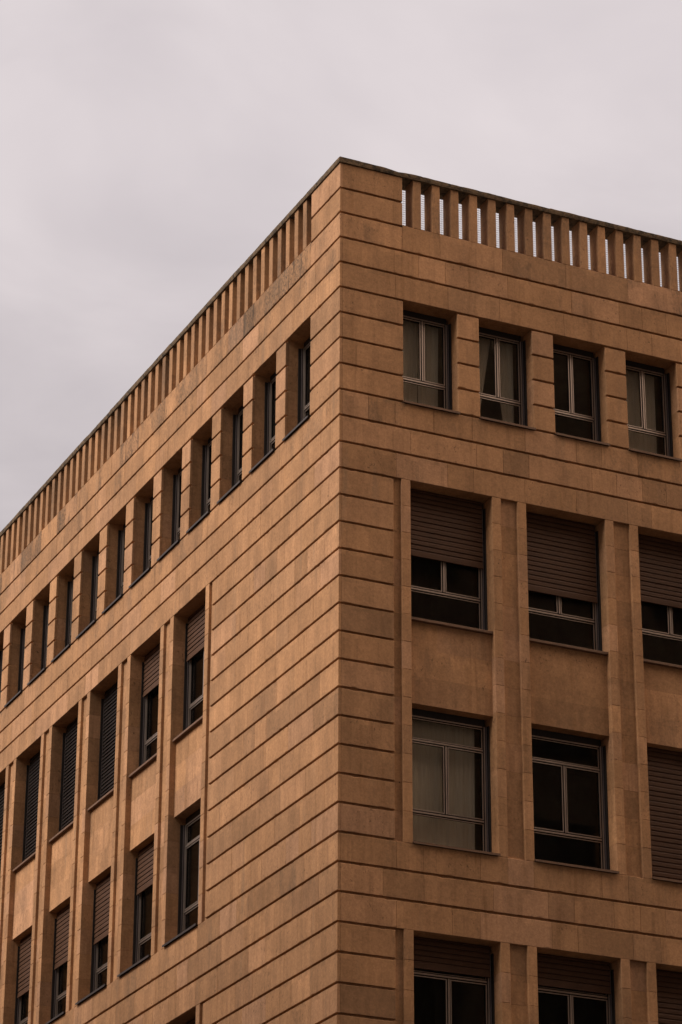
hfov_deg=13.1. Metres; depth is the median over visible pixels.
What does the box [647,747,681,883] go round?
window
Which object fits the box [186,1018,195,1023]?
window
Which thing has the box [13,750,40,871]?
window
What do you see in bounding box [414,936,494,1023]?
window
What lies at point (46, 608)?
window
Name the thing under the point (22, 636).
window
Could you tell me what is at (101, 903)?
window
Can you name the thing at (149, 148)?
sky
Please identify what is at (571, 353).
window
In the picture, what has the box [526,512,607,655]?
window
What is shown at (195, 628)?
window
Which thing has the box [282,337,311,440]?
window
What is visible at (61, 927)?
window
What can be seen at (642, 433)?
window
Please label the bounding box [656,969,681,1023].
window
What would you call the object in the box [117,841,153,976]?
window
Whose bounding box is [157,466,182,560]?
window
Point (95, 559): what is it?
window
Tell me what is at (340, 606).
stone building
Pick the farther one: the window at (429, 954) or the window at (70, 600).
the window at (70, 600)
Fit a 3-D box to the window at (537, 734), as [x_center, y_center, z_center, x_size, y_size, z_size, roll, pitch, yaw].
[3.476,4.401,45.394,1.443,2.253,0.435,11,-26,-23]
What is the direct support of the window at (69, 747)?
in the stone building
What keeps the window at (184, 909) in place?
in the stone building
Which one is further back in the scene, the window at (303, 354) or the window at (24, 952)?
the window at (24, 952)
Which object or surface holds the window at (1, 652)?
in the stone building
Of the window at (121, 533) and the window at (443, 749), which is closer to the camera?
the window at (443, 749)
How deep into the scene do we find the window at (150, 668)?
52.43 m
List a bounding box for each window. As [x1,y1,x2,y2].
[0,649,4,712]
[0,782,4,873]
[4,625,25,706]
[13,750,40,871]
[14,933,31,1023]
[27,603,49,684]
[45,904,69,1023]
[49,717,77,842]
[51,575,74,661]
[75,873,110,1004]
[76,550,99,638]
[87,681,117,811]
[102,523,126,613]
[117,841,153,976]
[129,496,154,587]
[129,643,159,777]
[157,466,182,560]
[162,808,200,946]
[172,603,204,742]
[186,436,212,532]
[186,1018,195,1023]
[217,405,244,503]
[249,372,276,472]
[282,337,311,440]
[402,310,459,414]
[410,488,492,634]
[412,708,500,855]
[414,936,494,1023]
[478,327,535,430]
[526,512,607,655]
[531,728,619,873]
[537,953,615,1023]
[553,344,609,445]
[625,360,681,461]
[638,534,681,669]
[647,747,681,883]
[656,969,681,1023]
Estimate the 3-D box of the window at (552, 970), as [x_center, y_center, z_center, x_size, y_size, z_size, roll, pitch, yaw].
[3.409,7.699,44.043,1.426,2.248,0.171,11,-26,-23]
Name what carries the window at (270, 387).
in the stone building
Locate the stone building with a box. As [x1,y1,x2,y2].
[0,156,681,1023]
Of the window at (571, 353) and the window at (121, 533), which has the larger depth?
the window at (121, 533)
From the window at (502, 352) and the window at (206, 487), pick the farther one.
the window at (206, 487)
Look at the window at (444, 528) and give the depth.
46.35 m
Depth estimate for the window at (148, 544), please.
54.01 m
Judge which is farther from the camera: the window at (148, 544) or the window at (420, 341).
the window at (148, 544)
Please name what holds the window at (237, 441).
in the stone building
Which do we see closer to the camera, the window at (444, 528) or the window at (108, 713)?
the window at (444, 528)
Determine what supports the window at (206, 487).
in the stone building
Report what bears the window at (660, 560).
in the stone building
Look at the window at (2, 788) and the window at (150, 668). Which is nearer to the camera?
the window at (150, 668)
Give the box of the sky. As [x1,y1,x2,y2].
[0,0,681,531]

